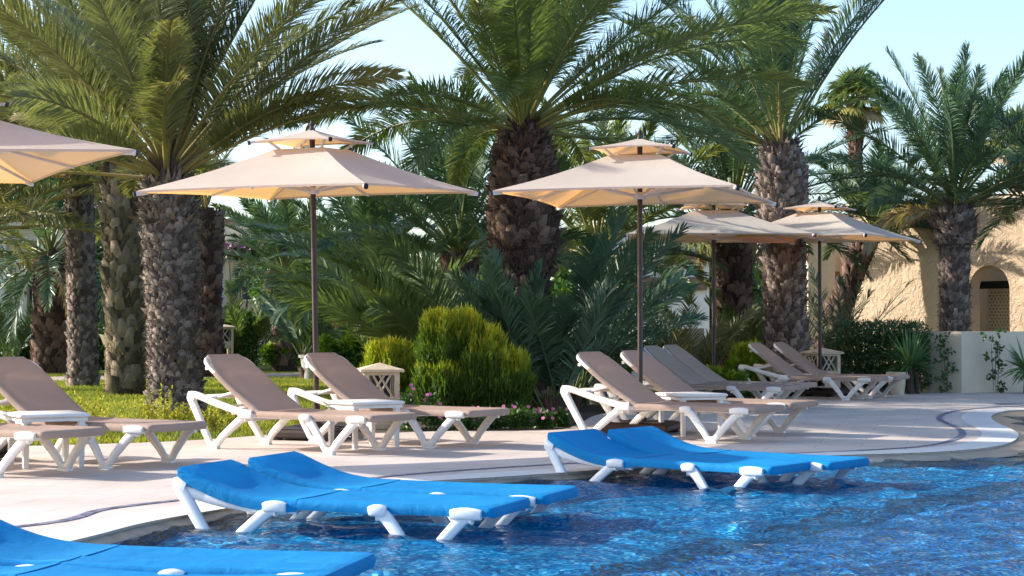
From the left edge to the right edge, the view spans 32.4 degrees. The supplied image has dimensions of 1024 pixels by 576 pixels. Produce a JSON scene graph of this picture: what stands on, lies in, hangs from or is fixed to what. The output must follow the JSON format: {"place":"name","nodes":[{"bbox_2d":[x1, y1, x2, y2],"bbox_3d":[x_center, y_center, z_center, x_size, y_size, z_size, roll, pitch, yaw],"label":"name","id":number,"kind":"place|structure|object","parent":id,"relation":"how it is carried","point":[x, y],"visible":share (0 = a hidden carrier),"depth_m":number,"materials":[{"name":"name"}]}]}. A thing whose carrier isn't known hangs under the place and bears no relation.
{"place":"outdoors","nodes":[
{"label":"outdoors","id":0,"kind":"place"},
{"bbox_2d":[0,222,101,331],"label":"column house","id":1,"kind":"structure","parent":0,"point":[29,291],"depth_m":46.00,"materials":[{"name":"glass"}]},
{"bbox_2d":[51,373,300,380],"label":"garden path","id":2,"kind":"structure","parent":0,"point":[267,374],"depth_m":38.74,"materials":[{"name":"stone"}]},
{"bbox_2d":[222,219,274,361],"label":"building","id":3,"kind":"structure","parent":0,"point":[228,264],"depth_m":53.50,"materials":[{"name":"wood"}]},
{"bbox_2d":[0,360,576,445],"bbox_3d":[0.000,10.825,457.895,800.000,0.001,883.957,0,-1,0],"label":"lawn","id":4,"kind":"structure","parent":0,"point":[265,368],"depth_m":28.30,"materials":[{"name":"plant"}]},
{"bbox_2d":[0,336,30,359],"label":"leafy shrub","id":5,"kind":"object","parent":4,"relation":"on","point":[24,352],"visible":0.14,"depth_m":42.63,"materials":[{"name":"green plant"}]},
{"bbox_2d":[0,297,33,356],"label":"young palm","id":6,"kind":"object","parent":4,"relation":"on","point":[23,334],"visible":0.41,"depth_m":40.78,"materials":[{"name":"green plant"}]},
{"bbox_2d":[1,86,105,307],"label":"broadleaf tree","id":7,"kind":"object","parent":4,"relation":"on","point":[98,257],"depth_m":57.89,"materials":[{"name":"green plant"}]},
{"bbox_2d":[0,5,141,386],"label":"palm tree","id":8,"kind":"object","parent":4,"relation":"on","point":[82,322],"visible":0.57,"depth_m":31.79,"materials":[{"name":"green plant"}]},
{"bbox_2d":[0,0,147,395],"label":"palm tree","id":9,"kind":"object","parent":4,"relation":"on","point":[123,338],"visible":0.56,"depth_m":27.75,"materials":[{"name":"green plant"}]},
{"bbox_2d":[0,122,151,373],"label":"palm tree","id":10,"kind":"object","parent":4,"relation":"on","point":[47,342],"visible":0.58,"depth_m":39.59,"materials":[{"name":"green plant"}]},
{"bbox_2d":[80,395,104,416],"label":"yellow weed","id":11,"kind":"object","parent":4,"relation":"on","point":[96,405],"visible":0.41,"depth_m":18.75,"materials":[{"name":"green plant"}]},
{"bbox_2d":[0,47,198,271],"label":"palm tree","id":12,"kind":"object","parent":4,"relation":"on","point":[26,211],"visible":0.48,"depth_m":29.62,"materials":[{"name":"green plant"}]},
{"bbox_2d":[97,321,105,369],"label":"leafy shrub","id":13,"kind":"object","parent":4,"relation":"on","point":[101,358],"visible":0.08,"depth_m":43.62,"materials":[{"name":"green plant"}]},
{"bbox_2d":[133,398,157,418],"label":"yellow weed","id":14,"kind":"object","parent":4,"relation":"on","point":[147,408],"visible":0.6,"depth_m":18.89,"materials":[{"name":"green plant"}]},
{"bbox_2d":[143,382,172,419],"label":"yellow weed","id":15,"kind":"object","parent":4,"relation":"on","point":[160,405],"visible":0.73,"depth_m":18.32,"materials":[{"name":"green plant"}]},
{"bbox_2d":[156,397,183,431],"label":"yellow weed","id":16,"kind":"object","parent":4,"relation":"on","point":[171,414],"visible":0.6,"depth_m":18.10,"materials":[{"name":"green plant"}]},
{"bbox_2d":[88,104,255,376],"bbox_3d":[-7.469,-1.244,37.840,3.862,6.485,6.266,0,-1,0],"label":"palm tree","id":17,"kind":"object","parent":4,"relation":"on","point":[212,237],"visible":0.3,"depth_m":37.72,"materials":[{"name":"brown plant"}]},
{"bbox_2d":[0,0,421,414],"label":"palm tree","id":18,"kind":"object","parent":4,"relation":"on","point":[168,54],"visible":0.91,"depth_m":21.35,"materials":[{"name":"green plant"}]},
{"bbox_2d":[201,407,221,432],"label":"yellow weed","id":19,"kind":"object","parent":4,"relation":"on","point":[212,419],"visible":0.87,"depth_m":18.05,"materials":[{"name":"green plant"}]},
{"bbox_2d":[222,324,235,353],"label":"stone lantern","id":20,"kind":"object","parent":4,"relation":"on","point":[228,333],"visible":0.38,"depth_m":42.32,"materials":[{"name":"stone"}]},
{"bbox_2d":[223,308,262,365],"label":"leafy shrub","id":21,"kind":"object","parent":4,"relation":"on","point":[246,347],"visible":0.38,"depth_m":43.61,"materials":[{"name":"green plant"}]},
{"bbox_2d":[224,240,262,309],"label":"bougainvillea","id":22,"kind":"object","parent":4,"relation":"on","point":[234,247],"visible":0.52,"depth_m":50.84,"materials":[{"name":"green plant"}]},
{"bbox_2d":[222,279,271,359],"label":"young palm","id":23,"kind":"object","parent":4,"relation":"on","point":[232,315],"visible":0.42,"depth_m":43.59,"materials":[{"name":"green plant"}]},
{"bbox_2d":[209,197,343,370],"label":"palm tree","id":24,"kind":"object","parent":4,"relation":"on","point":[284,211],"visible":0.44,"depth_m":42.48,"materials":[{"name":"green plant"}]},
{"bbox_2d":[258,339,309,368],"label":"leafy shrub","id":25,"kind":"object","parent":4,"relation":"on","point":[267,352],"visible":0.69,"depth_m":42.71,"materials":[{"name":"green plant"}]},
{"bbox_2d":[242,232,340,360],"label":"broadleaf tree","id":26,"kind":"object","parent":4,"relation":"on","point":[257,281],"visible":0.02,"depth_m":46.64,"materials":[{"name":"green plant"}]},
{"bbox_2d":[298,355,312,378],"bbox_3d":[-4.058,1.613,35.974,0.616,0.500,0.616,0,-1,0],"label":"planter pot","id":27,"kind":"object","parent":4,"relation":"on","point":[308,373],"visible":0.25,"depth_m":35.78,"materials":[{"name":"ceramic"}]},
{"bbox_2d":[251,274,345,379],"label":"young palm","id":28,"kind":"object","parent":27,"relation":"in","point":[306,334],"visible":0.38,"depth_m":35.90,"materials":[{"name":"green plant"}]},
{"bbox_2d":[318,330,360,358],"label":"leafy shrub","id":29,"kind":"object","parent":4,"relation":"on","point":[327,344],"visible":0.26,"depth_m":30.80,"materials":[{"name":"green plant"}]},
{"bbox_2d":[336,326,377,367],"bbox_3d":[-2.490,1.226,30.985,1.311,1.173,0.976,0,-1,0],"label":"leafy shrub","id":30,"kind":"object","parent":4,"relation":"on","point":[354,360],"visible":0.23,"depth_m":30.75,"materials":[{"name":"green plant"}]},
{"bbox_2d":[236,147,487,333],"bbox_3d":[-2.811,-0.360,34.293,4.926,4.543,5.263,1,-2,-41],"label":"palm tree","id":31,"kind":"object","parent":4,"relation":"on","point":[369,209],"visible":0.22,"depth_m":33.40,"materials":[{"name":"green plant"}]},
{"bbox_2d":[263,63,623,329],"bbox_3d":[-0.900,-0.903,28.931,6.332,5.377,6.380,0,-1,0],"label":"palm tree","id":32,"kind":"object","parent":4,"relation":"on","point":[458,236],"visible":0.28,"depth_m":28.34,"materials":[{"name":"green plant"}]},
{"bbox_2d":[478,221,577,306],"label":"broadleaf tree","id":33,"kind":"object","parent":4,"relation":"on","point":[560,286],"visible":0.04,"depth_m":58.09,"materials":[{"name":"green plant"}]},
{"bbox_2d":[709,259,763,331],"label":"broadleaf tree","id":34,"kind":"object","parent":4,"relation":"on","point":[757,289],"visible":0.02,"depth_m":58.66,"materials":[{"name":"green plant"}]},
{"bbox_2d":[817,63,891,215],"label":"fan palm","id":35,"kind":"object","parent":4,"relation":"on","point":[873,112],"visible":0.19,"depth_m":57.82,"materials":[{"name":"green plant"}]},
{"bbox_2d":[808,135,944,366],"bbox_3d":[7.988,-0.601,37.121,3.775,5.120,3.492,1,-2,-39],"label":"palm tree","id":36,"kind":"object","parent":4,"relation":"on","point":[851,273],"visible":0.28,"depth_m":36.78,"materials":[{"name":"green plant"}]},
{"bbox_2d":[805,192,1023,364],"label":"textured house","id":37,"kind":"structure","parent":4,"relation":"on","point":[997,281],"depth_m":36.94,"materials":[{"name":"paint"}]},
{"bbox_2d":[980,281,1008,288],"bbox_3d":[10.194,0.258,36.205,0.100,0.820,1.790,1,-2,-38],"label":"window frame","id":38,"kind":"structure","parent":37,"relation":"in","point":[984,284],"depth_m":36.52,"materials":[{"name":"wood"}]},
{"bbox_2d":[984,104,1023,192],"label":"fan palm","id":39,"kind":"object","parent":4,"relation":"on","point":[995,133],"visible":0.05,"depth_m":61.76,"materials":[{"name":"green plant"}]},
{"bbox_2d":[271,275,347,344],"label":"young palm","id":40,"kind":"object","parent":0,"point":[335,334],"visible":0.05,"depth_m":39.57,"materials":[{"name":"green plant"}]},
{"bbox_2d":[0,392,1023,541],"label":"pool deck","id":41,"kind":"structure","parent":0,"point":[41,489],"depth_m":15.47,"materials":[{"name":"tile"}]},
{"bbox_2d":[2,410,90,468],"bbox_3d":[-3.642,1.182,13.758,0.550,0.420,0.550,1,-1,-30],"label":"side table","id":42,"kind":"object","parent":41,"relation":"on","point":[28,417],"visible":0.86,"depth_m":13.61,"materials":[{"name":"white plastic"}]},
{"bbox_2d":[0,423,104,477],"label":"sun lounger","id":43,"kind":"object","parent":41,"relation":"on","point":[23,435],"visible":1,"depth_m":12.94,"materials":[{"name":"white plastic"}]},
{"bbox_2d":[0,102,139,457],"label":"umbrella","id":44,"kind":"object","parent":41,"relation":"on","point":[29,157],"visible":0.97,"depth_m":14.49,"materials":[{"name":"beige fabric"}]},
{"bbox_2d":[0,356,206,468],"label":"sun lounger","id":45,"kind":"object","parent":41,"relation":"on","point":[27,384],"visible":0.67,"depth_m":14.21,"materials":[{"name":"beige fabric"}]},
{"bbox_2d":[187,354,416,454],"bbox_3d":[-1.872,1.012,15.576,2.141,0.838,0.736,-1,-1,34],"label":"sun lounger","id":46,"kind":"object","parent":41,"relation":"on","point":[255,392],"visible":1,"depth_m":15.66,"materials":[{"name":"beige plastic"}]},
{"bbox_2d":[133,121,480,441],"bbox_3d":[-1.913,-0.077,17.051,2.472,3.080,2.472,-1,1,23],"label":"umbrella","id":47,"kind":"object","parent":41,"relation":"on","point":[312,173],"visible":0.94,"depth_m":16.75,"materials":[{"name":"beige fabric"}]},
{"bbox_2d":[323,399,404,448],"bbox_3d":[-1.341,1.228,15.929,0.550,0.420,0.550,1,-1,-35],"label":"side table","id":48,"kind":"object","parent":41,"relation":"on","point":[358,404],"visible":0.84,"depth_m":15.82,"materials":[{"name":"white plastic"}]},
{"bbox_2d":[287,352,509,447],"bbox_3d":[-1.070,1.030,16.420,2.141,0.838,0.736,-1,-1,34],"label":"sun lounger","id":49,"kind":"object","parent":41,"relation":"on","point":[340,377],"visible":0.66,"depth_m":16.53,"materials":[{"name":"beige"}]},
{"bbox_2d":[16,403,1023,526],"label":"deck inlay stripe","id":50,"kind":"object","parent":41,"relation":"on","point":[962,432],"visible":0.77,"depth_m":13.48,"materials":[{"name":"stone"}]},
{"bbox_2d":[36,408,1023,540],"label":"pool edge band","id":51,"kind":"object","parent":41,"relation":"on","point":[994,433],"visible":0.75,"depth_m":12.94,"materials":[{"name":"stone"}]},
{"bbox_2d":[81,411,1023,543],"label":"pool coping","id":52,"kind":"object","parent":41,"relation":"on","point":[1014,448],"visible":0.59,"depth_m":13.58,"materials":[{"name":"stone"}]},
{"bbox_2d":[489,130,777,434],"bbox_3d":[1.310,-0.068,18.006,2.472,3.100,2.472,0,-1,17],"label":"umbrella","id":53,"kind":"object","parent":41,"relation":"on","point":[624,173],"visible":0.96,"depth_m":17.80,"materials":[{"name":"beige fabric"}]},
{"bbox_2d":[560,351,784,443],"bbox_3d":[1.543,1.043,17.063,2.141,0.838,0.736,-1,-1,34],"label":"sun lounger","id":54,"kind":"object","parent":41,"relation":"on","point":[612,376],"visible":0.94,"depth_m":17.11,"materials":[{"name":"beige"}]},
{"bbox_2d":[655,392,727,436],"bbox_3d":[1.798,1.266,17.716,0.550,0.420,0.550,1,-1,-25],"label":"side table","id":55,"kind":"object","parent":41,"relation":"on","point":[685,396],"visible":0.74,"depth_m":17.54,"materials":[{"name":"white plastic"}]},
{"bbox_2d":[607,350,818,436],"bbox_3d":[2.040,1.065,18.090,2.141,0.838,0.736,-1,-1,34],"label":"sun lounger","id":56,"kind":"object","parent":41,"relation":"on","point":[658,376],"visible":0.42,"depth_m":18.19,"materials":[{"name":"beige"}]},
{"bbox_2d":[631,345,803,398],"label":"sun lounger","id":57,"kind":"object","parent":41,"relation":"on","point":[681,371],"visible":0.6,"depth_m":22.61,"materials":[{"name":"beige"}]},
{"bbox_2d":[621,204,816,397],"bbox_3d":[3.050,0.114,26.604,2.769,3.100,2.769,0,-1,3],"label":"umbrella","id":58,"kind":"object","parent":41,"relation":"on","point":[712,226],"visible":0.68,"depth_m":26.15,"materials":[{"name":"beige fabric"}]},
{"bbox_2d":[662,344,816,399],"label":"sun lounger","id":59,"kind":"object","parent":41,"relation":"on","point":[688,360],"visible":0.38,"depth_m":23.76,"materials":[{"name":"beige"}]},
{"bbox_2d":[738,342,887,400],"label":"sun lounger","id":60,"kind":"object","parent":41,"relation":"on","point":[785,371],"visible":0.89,"depth_m":26.35,"materials":[{"name":"beige"}]},
{"bbox_2d":[716,196,921,396],"bbox_3d":[4.810,0.118,27.504,2.472,3.130,2.472,-1,-1,32],"label":"umbrella","id":61,"kind":"object","parent":41,"relation":"on","point":[828,227],"visible":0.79,"depth_m":27.30,"materials":[{"name":"beige fabric"}]},
{"bbox_2d":[764,342,909,398],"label":"sun lounger","id":62,"kind":"object","parent":41,"relation":"on","point":[804,365],"visible":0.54,"depth_m":27.15,"materials":[{"name":"beige"}]},
{"bbox_2d":[886,372,907,394],"bbox_3d":[6.095,1.512,27.874,0.341,0.360,0.341,0,-1,0],"label":"planter pot","id":63,"kind":"object","parent":41,"relation":"on","point":[898,388],"visible":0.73,"depth_m":27.76,"materials":[{"name":"stone"}]},
{"bbox_2d":[877,326,949,393],"bbox_3d":[6.403,1.145,28.251,1.268,1.133,1.336,0,-1,0],"label":"yucca plant","id":64,"kind":"object","parent":41,"relation":"on","point":[910,357],"visible":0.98,"depth_m":28.18,"materials":[{"name":"green plant"}]},
{"bbox_2d":[980,328,1007,392],"bbox_3d":[7.858,1.193,28.734,0.451,1.118,0.196,0,-1,0],"label":"climbing plant","id":65,"kind":"object","parent":41,"relation":"on","point":[993,371],"visible":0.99,"depth_m":28.72,"materials":[{"name":"green plant"}]},
{"bbox_2d":[994,336,1023,393],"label":"yucca plant","id":66,"kind":"object","parent":41,"relation":"on","point":[1019,362],"visible":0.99,"depth_m":28.38,"materials":[{"name":"green plant"}]},
{"bbox_2d":[0,0,1023,266],"label":"sky","id":67,"kind":"structure","parent":0,"point":[936,30],"materials":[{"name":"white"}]},
{"bbox_2d":[107,416,1023,544],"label":"pool ledge","id":68,"kind":"object","parent":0,"point":[135,538],"visible":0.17,"depth_m":13.09,"materials":[{"name":"brown tile"}]},
{"bbox_2d":[118,416,1023,575],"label":"water","id":69,"kind":"structure","parent":0,"point":[951,517],"depth_m":9.76,"materials":[{"name":"blue liquid"}]},
{"bbox_2d":[321,390,905,432],"bbox_3d":[5.800,1.679,27.011,16.400,0.001,17.998,0,-1,0],"label":"planting bed","id":70,"kind":"object","parent":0,"point":[588,411],"visible":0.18,"depth_m":20.68,"materials":[{"name":"soil"}]},
{"bbox_2d":[261,217,483,344],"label":"young palm","id":71,"kind":"object","parent":70,"relation":"on","point":[395,308],"visible":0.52,"depth_m":21.31,"materials":[{"name":"green plant"}]},
{"bbox_2d":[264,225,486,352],"bbox_3d":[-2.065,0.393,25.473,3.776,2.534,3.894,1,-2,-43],"label":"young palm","id":72,"kind":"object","parent":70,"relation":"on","point":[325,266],"visible":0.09,"depth_m":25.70,"materials":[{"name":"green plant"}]},
{"bbox_2d":[357,363,404,429],"bbox_3d":[-1.420,1.156,18.880,0.470,0.710,0.470,0,-1,-12],"label":"stone lantern","id":73,"kind":"object","parent":70,"relation":"on","point":[384,378],"visible":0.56,"depth_m":18.72,"materials":[{"name":"stone"}]},
{"bbox_2d":[356,333,420,404],"bbox_3d":[-1.395,1.022,20.574,0.919,1.048,0.829,0,-1,0],"label":"juniper bush","id":74,"kind":"object","parent":70,"relation":"on","point":[389,350],"visible":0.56,"depth_m":20.39,"materials":[{"name":"green plant"}]},
{"bbox_2d":[398,383,417,430],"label":"flowering plant","id":75,"kind":"object","parent":70,"relation":"on","point":[405,400],"visible":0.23,"depth_m":18.51,"materials":[{"name":"green plant"}]},
{"bbox_2d":[418,392,445,430],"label":"flowering plant","id":76,"kind":"object","parent":70,"relation":"on","point":[433,421],"visible":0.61,"depth_m":18.50,"materials":[{"name":"green plant"}]},
{"bbox_2d":[438,406,485,430],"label":"flowering plant","id":77,"kind":"object","parent":70,"relation":"on","point":[469,423],"visible":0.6,"depth_m":18.48,"materials":[{"name":"green plant"}]},
{"bbox_2d":[406,302,538,422],"bbox_3d":[-0.435,0.833,19.821,1.511,1.396,1.072,0,-1,0],"label":"juniper bush","id":78,"kind":"object","parent":70,"relation":"on","point":[470,357],"visible":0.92,"depth_m":19.57,"materials":[{"name":"green plant"}]},
{"bbox_2d":[472,405,509,428],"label":"flowering plant","id":79,"kind":"object","parent":70,"relation":"on","point":[497,423],"visible":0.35,"depth_m":18.77,"materials":[{"name":"green plant"}]},
{"bbox_2d":[446,246,584,403],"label":"young palm","id":80,"kind":"object","parent":70,"relation":"on","point":[504,302],"visible":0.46,"depth_m":21.19,"materials":[{"name":"green plant"}]},
{"bbox_2d":[500,402,544,428],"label":"flowering plant","id":81,"kind":"object","parent":70,"relation":"on","point":[517,419],"visible":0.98,"depth_m":18.78,"materials":[{"name":"green plant"}]},
{"bbox_2d":[528,407,555,428],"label":"flowering plant","id":82,"kind":"object","parent":70,"relation":"on","point":[546,422],"visible":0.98,"depth_m":18.88,"materials":[{"name":"green plant"}]},
{"bbox_2d":[535,405,571,426],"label":"flowering plant","id":83,"kind":"object","parent":70,"relation":"on","point":[562,418],"visible":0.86,"depth_m":19.18,"materials":[{"name":"green plant"}]},
{"bbox_2d":[281,0,840,410],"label":"palm tree","id":84,"kind":"object","parent":70,"relation":"on","point":[534,45],"visible":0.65,"depth_m":22.63,"materials":[{"name":"green plant"}]},
{"bbox_2d":[461,267,663,414],"bbox_3d":[0.555,0.655,21.603,2.218,1.847,2.098,-1,-2,44],"label":"young palm","id":85,"kind":"object","parent":70,"relation":"on","point":[559,363],"visible":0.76,"depth_m":21.28,"materials":[{"name":"green plant"}]},
{"bbox_2d":[440,95,731,345],"bbox_3d":[1.354,-0.933,32.027,5.821,5.618,6.267,0,-1,0],"label":"palm tree","id":86,"kind":"object","parent":70,"relation":"on","point":[592,215],"visible":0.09,"depth_m":31.38,"materials":[{"name":"green plant"}]},
{"bbox_2d":[560,205,711,408],"bbox_3d":[1.632,0.207,23.511,2.175,2.823,4.518,0,-1,0],"label":"young palm","id":87,"kind":"object","parent":70,"relation":"on","point":[586,272],"visible":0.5,"depth_m":22.84,"materials":[{"name":"green plant"}]},
{"bbox_2d":[637,291,761,365],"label":"young palm","id":88,"kind":"object","parent":70,"relation":"on","point":[726,332],"visible":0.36,"depth_m":28.77,"materials":[{"name":"green plant"}]},
{"bbox_2d":[555,0,883,363],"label":"palm tree","id":89,"kind":"object","parent":70,"relation":"on","point":[782,180],"visible":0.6,"depth_m":28.68,"materials":[{"name":"green plant"}]},
{"bbox_2d":[703,364,749,397],"bbox_3d":[3.102,1.435,26.567,0.992,0.590,0.652,0,-1,0],"label":"leafy shrub","id":90,"kind":"object","parent":70,"relation":"on","point":[731,375],"visible":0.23,"depth_m":26.44,"materials":[{"name":"green plant"}]},
{"bbox_2d":[722,337,769,395],"bbox_3d":[3.776,1.228,27.600,0.927,0.963,0.795,0,-1,-20],"label":"juniper bush","id":91,"kind":"object","parent":70,"relation":"on","point":[741,354],"visible":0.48,"depth_m":27.38,"materials":[{"name":"green plant"}]},
{"bbox_2d":[566,37,936,371],"bbox_3d":[4.330,-1.310,32.701,6.943,6.390,6.469,-1,-1,26],"label":"palm tree","id":92,"kind":"object","parent":70,"relation":"on","point":[735,283],"visible":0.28,"depth_m":32.70,"materials":[{"name":"green plant"}]},
{"bbox_2d":[703,294,811,372],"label":"young palm","id":93,"kind":"object","parent":70,"relation":"on","point":[755,329],"visible":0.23,"depth_m":30.03,"materials":[{"name":"green plant"}]},
{"bbox_2d":[800,348,843,387],"bbox_3d":[4.999,1.337,28.378,0.510,0.750,0.510,1,-1,-25],"label":"stone lantern","id":94,"kind":"object","parent":70,"relation":"on","point":[829,356],"visible":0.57,"depth_m":28.25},
{"bbox_2d":[806,263,915,387],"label":"young palm","id":95,"kind":"object","parent":70,"relation":"on","point":[828,338],"visible":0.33,"depth_m":29.82,"materials":[{"name":"green plant"}]},
{"bbox_2d":[833,317,934,392],"bbox_3d":[6.121,1.110,28.979,1.634,1.262,0.836,0,-1,0],"label":"hedge","id":96,"kind":"object","parent":70,"relation":"on","point":[869,358],"visible":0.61,"depth_m":28.80,"materials":[{"name":"green plant"}]},
{"bbox_2d":[795,40,1023,330],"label":"palm tree","id":97,"kind":"object","parent":70,"relation":"on","point":[959,139],"visible":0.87,"depth_m":31.24,"materials":[{"name":"green plant"}]},
{"bbox_2d":[885,87,1023,250],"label":"palm tree","id":98,"kind":"object","parent":70,"relation":"on","point":[1020,187],"visible":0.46,"depth_m":31.77,"materials":[{"name":"green plant"}]},
{"bbox_2d":[910,331,1023,392],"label":"garden wall","id":99,"kind":"structure","parent":70,"relation":"on","point":[971,364],"depth_m":28.92,"materials":[{"name":"paint"}]},
{"bbox_2d":[933,332,958,392],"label":"climbing plant","id":100,"kind":"object","parent":99,"relation":"attached to","point":[944,358],"visible":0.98,"depth_m":28.73,"materials":[{"name":"green plant"}]},
{"bbox_2d":[572,227,711,336],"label":"terrace house","id":101,"kind":"structure","parent":0,"point":[702,293],"depth_m":50.00,"materials":[{"name":"white"}]},
{"label":"pool floor","id":102,"kind":"structure","parent":0,"visible":0},
{"bbox_2d":[0,545,349,575],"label":"pool lounger","id":103,"kind":"object","parent":102,"relation":"on","point":[53,569],"visible":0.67,"depth_m":7.15,"materials":[{"name":"blue"}]},
{"bbox_2d":[0,519,375,575],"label":"pool lounger","id":104,"kind":"object","parent":102,"relation":"on","point":[18,538],"visible":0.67,"depth_m":7.49,"materials":[{"name":"blue plastic"}]},
{"bbox_2d":[172,459,530,539],"bbox_3d":[-0.910,1.272,9.989,1.958,0.509,0.714,0,-1,20],"label":"pool lounger","id":105,"kind":"object","parent":102,"relation":"on","point":[239,486],"visible":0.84,"depth_m":9.92,"materials":[{"name":"blue"}]},
{"bbox_2d":[248,451,578,524],"bbox_3d":[-0.613,1.287,10.686,1.958,0.509,0.714,0,-1,20],"label":"pool lounger","id":106,"kind":"object","parent":102,"relation":"on","point":[297,468],"visible":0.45,"depth_m":10.70,"materials":[{"name":"blue"}]},
{"bbox_2d":[544,429,811,488],"bbox_3d":[1.206,1.335,12.924,1.958,0.509,0.714,-1,-2,38],"label":"pool lounger","id":107,"kind":"object","parent":102,"relation":"on","point":[595,448],"visible":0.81,"depth_m":12.92,"materials":[{"name":"blue"}]},
{"bbox_2d":[607,426,869,484],"bbox_3d":[1.679,1.343,13.294,1.958,0.509,0.714,-1,-2,38],"label":"pool lounger","id":108,"kind":"object","parent":102,"relation":"on","point":[649,439],"visible":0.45,"depth_m":13.41,"materials":[{"name":"blue"}]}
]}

